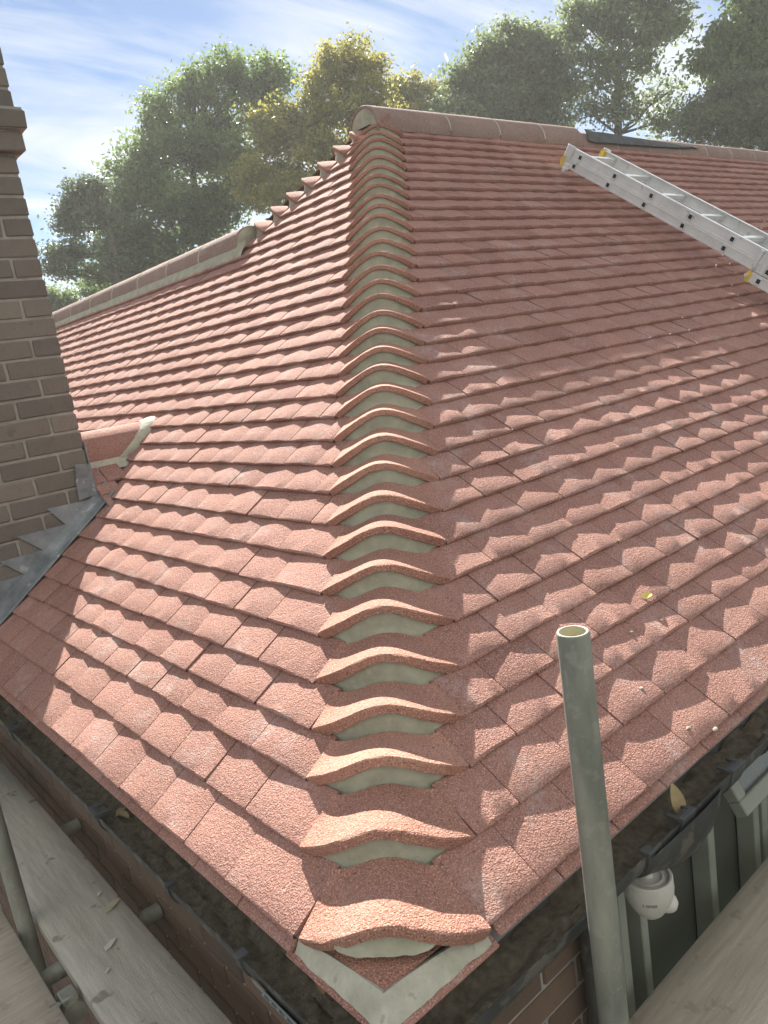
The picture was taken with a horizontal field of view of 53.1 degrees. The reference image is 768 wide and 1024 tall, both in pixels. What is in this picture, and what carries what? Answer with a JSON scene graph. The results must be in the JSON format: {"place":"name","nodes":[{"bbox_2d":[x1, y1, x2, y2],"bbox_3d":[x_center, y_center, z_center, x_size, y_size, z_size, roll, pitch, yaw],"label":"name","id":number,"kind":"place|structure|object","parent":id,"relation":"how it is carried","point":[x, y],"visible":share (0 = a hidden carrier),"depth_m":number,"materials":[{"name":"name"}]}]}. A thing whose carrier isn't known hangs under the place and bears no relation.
{"place":"outdoors","nodes":[
{"label":"outdoors","id":0,"kind":"place"},
{"bbox_2d":[0,0,764,354],"label":"sky","id":1,"kind":"structure","parent":0,"point":[68,65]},
{"bbox_2d":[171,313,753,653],"bbox_3d":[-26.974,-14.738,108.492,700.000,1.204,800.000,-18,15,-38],"label":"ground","id":2,"kind":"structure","parent":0,"point":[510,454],"depth_m":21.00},
{"bbox_2d":[0,804,55,1000],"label":"scaffold tube","id":3,"kind":"object","parent":2,"relation":"on","point":[19,903],"visible":0.69,"depth_m":2.34,"materials":[{"name":"metal"}]},
{"bbox_2d":[45,270,107,368],"bbox_3d":[-12.482,-5.897,33.551,5.786,9.206,2.610,-8,12,5],"label":"shrub","id":4,"kind":"object","parent":2,"relation":"on","point":[59,298],"visible":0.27,"depth_m":32.72,"materials":[{"name":"green plant"}]},
{"bbox_2d":[36,167,136,288],"bbox_3d":[-10.322,-6.243,27.909,3.734,11.600,2.832,-8,12,3],"label":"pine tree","id":5,"kind":"object","parent":2,"relation":"on","point":[82,201],"visible":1,"depth_m":26.82,"materials":[{"name":"green plant"}]},
{"bbox_2d":[64,33,301,291],"bbox_3d":[-7.326,-9.916,30.497,10.585,16.766,5.645,-13,12,-18],"label":"oak tree","id":6,"kind":"object","parent":2,"relation":"on","point":[204,213],"visible":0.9,"depth_m":29.44,"materials":[{"name":"green plant"}]},
{"bbox_2d":[221,22,408,219],"bbox_3d":[-1.707,-8.806,26.882,6.818,14.450,3.417,-9,12,-3],"label":"yellowing tree","id":7,"kind":"object","parent":2,"relation":"on","point":[306,133],"visible":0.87,"depth_m":25.56,"materials":[{"name":"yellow plant"}]},
{"bbox_2d":[0,48,767,1023],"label":"brick house","id":8,"kind":"structure","parent":2,"relation":"on","point":[322,402],"depth_m":2.23,"materials":[{"name":"tile"}]},
{"bbox_2d":[60,818,81,835],"bbox_3d":[-1.451,1.308,2.800,0.685,0.048,0.048,-18,15,-38],"label":"scaffold tube","id":9,"kind":"object","parent":8,"relation":"attached to","point":[71,827],"visible":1,"depth_m":2.98,"materials":[{"name":"metal"}]},
{"bbox_2d":[0,908,68,1023],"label":"scaffold board","id":10,"kind":"object","parent":9,"relation":"on","point":[26,997],"visible":0.98,"depth_m":2.12,"materials":[{"name":"beige wood"}]},
{"bbox_2d":[39,902,162,986],"bbox_3d":[-0.972,1.352,2.238,0.685,0.048,0.048,-18,15,-38],"label":"scaffold tube","id":11,"kind":"object","parent":8,"relation":"attached to","point":[56,971],"visible":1,"depth_m":2.25,"materials":[{"name":"metal"}]},
{"bbox_2d":[49,984,86,1023],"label":"scaffold coupler","id":12,"kind":"object","parent":11,"relation":"attached to","point":[70,1003],"visible":0.93,"depth_m":2.07,"materials":[{"name":"metal"}]},
{"bbox_2d":[0,760,231,1023],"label":"scaffold board","id":13,"kind":"object","parent":11,"relation":"on","point":[146,979],"visible":0.9,"depth_m":2.29,"materials":[{"name":"grey wood"}]},
{"bbox_2d":[104,938,116,950],"bbox_3d":[-0.795,1.256,2.231,0.020,0.004,0.048,-3,13,25],"label":"plaster chip","id":14,"kind":"object","parent":13,"relation":"on","point":[108,945],"visible":1,"depth_m":2.23,"materials":[{"name":"white stone"}]},
{"bbox_2d":[104,898,120,912],"bbox_3d":[-0.850,1.229,2.399,0.027,0.004,0.064,-1,14,34],"label":"wood offcut","id":15,"kind":"object","parent":13,"relation":"on","point":[110,906],"visible":1,"depth_m":2.40,"materials":[{"name":"beige wood"}]},
{"bbox_2d":[0,694,767,1023],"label":"gutter debris","id":16,"kind":"object","parent":8,"relation":"on","point":[506,964],"visible":0.71,"depth_m":1.45,"materials":[{"name":"brown soil"}]},
{"bbox_2d":[114,807,125,817],"bbox_3d":[-0.639,0.725,1.859,0.035,0.010,0.018,-18,15,-38],"label":"dead leaf","id":17,"kind":"object","parent":16,"relation":"on","point":[120,810],"visible":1,"depth_m":1.86,"materials":[{"name":"brown plant"}]},
{"bbox_2d":[118,811,130,818],"bbox_3d":[-0.623,0.727,1.839,0.019,0.011,0.042,-18,15,-38],"label":"dead leaf","id":18,"kind":"object","parent":16,"relation":"on","point":[125,814],"visible":1,"depth_m":1.84,"materials":[{"name":"brown plant"}]},
{"bbox_2d":[314,981,324,997],"bbox_3d":[-0.104,0.769,1.253,0.017,0.012,0.051,-13,13,-21],"label":"dead leaf","id":19,"kind":"object","parent":16,"relation":"on","point":[321,990],"visible":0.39,"depth_m":1.24,"materials":[{"name":"brown plant"}]},
{"bbox_2d":[584,129,698,147],"bbox_3d":[2.034,-2.860,5.926,1.600,0.098,0.039,-18,15,-38],"label":"roofing felt","id":20,"kind":"object","parent":8,"relation":"on","point":[597,137],"visible":1,"depth_m":5.72,"materials":[{"name":"grey"}]},
{"bbox_2d":[641,591,651,598],"bbox_3d":[0.653,0.207,1.908,0.043,0.015,0.018,-18,15,-38],"label":"fallen leaf","id":21,"kind":"object","parent":8,"relation":"on","point":[646,595],"visible":1,"depth_m":1.91,"materials":[{"name":"yellow plant"}]},
{"bbox_2d":[623,868,677,919],"bbox_3d":[0.558,0.827,1.695,0.109,0.110,0.165,-18,15,-38],"label":"security camera","id":22,"kind":"object","parent":8,"relation":"attached to","point":[651,897],"visible":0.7,"depth_m":1.63,"materials":[{"name":"white plastic"}]},
{"bbox_2d":[560,144,767,292],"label":"extension ladder","id":23,"kind":"object","parent":8,"relation":"on","point":[741,242],"visible":1,"depth_m":4.38,"materials":[{"name":"metal"}]},
{"bbox_2d":[670,783,685,813],"bbox_3d":[0.576,0.573,1.504,0.029,0.090,0.009,-9,12,-3],"label":"dead leaf","id":24,"kind":"object","parent":8,"relation":"on","point":[677,798],"visible":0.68,"depth_m":1.50,"materials":[{"name":"beige plant"}]},
{"bbox_2d":[617,751,767,1018],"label":"window","id":25,"kind":"structure","parent":8,"relation":"in","point":[736,845],"depth_m":2.10,"materials":[{"name":"grey glass"}]},
{"bbox_2d":[384,62,450,111],"bbox_3d":[2.250,-10.797,32.196,3.076,14.884,2.728,-18,15,-38],"label":"yellowing tree","id":26,"kind":"object","parent":2,"relation":"on","point":[413,92],"visible":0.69,"depth_m":30.63,"materials":[{"name":"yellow plant"}]},
{"bbox_2d":[414,3,595,128],"bbox_3d":[5.499,-11.175,30.126,7.314,15.549,3.868,-9,12,1],"label":"oak tree","id":27,"kind":"object","parent":2,"relation":"on","point":[507,70],"visible":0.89,"depth_m":28.41,"materials":[{"name":"green plant"}]},
{"bbox_2d":[556,625,629,1023],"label":"scaffold tube","id":28,"kind":"object","parent":2,"relation":"on","point":[574,647],"visible":1,"depth_m":1.16,"materials":[{"name":"metal"}]},
{"bbox_2d":[546,0,710,375],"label":"oak tree","id":29,"kind":"object","parent":2,"relation":"on","point":[664,21],"visible":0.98,"depth_m":26.67,"materials":[{"name":"green plant"}]},
{"bbox_2d":[660,60,767,376],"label":"conifer tree","id":30,"kind":"object","parent":2,"relation":"on","point":[733,112],"visible":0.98,"depth_m":22.65,"materials":[{"name":"green plant"}]},
{"bbox_2d":[673,0,767,99],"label":"oak tree","id":31,"kind":"object","parent":2,"relation":"on","point":[740,41],"visible":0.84,"depth_m":24.52,"materials":[{"name":"green plant"}]},
{"bbox_2d":[629,857,767,1023],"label":"scaffold board","id":32,"kind":"object","parent":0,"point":[717,973],"visible":1,"depth_m":1.83,"materials":[{"name":"beige wood"}]}
]}

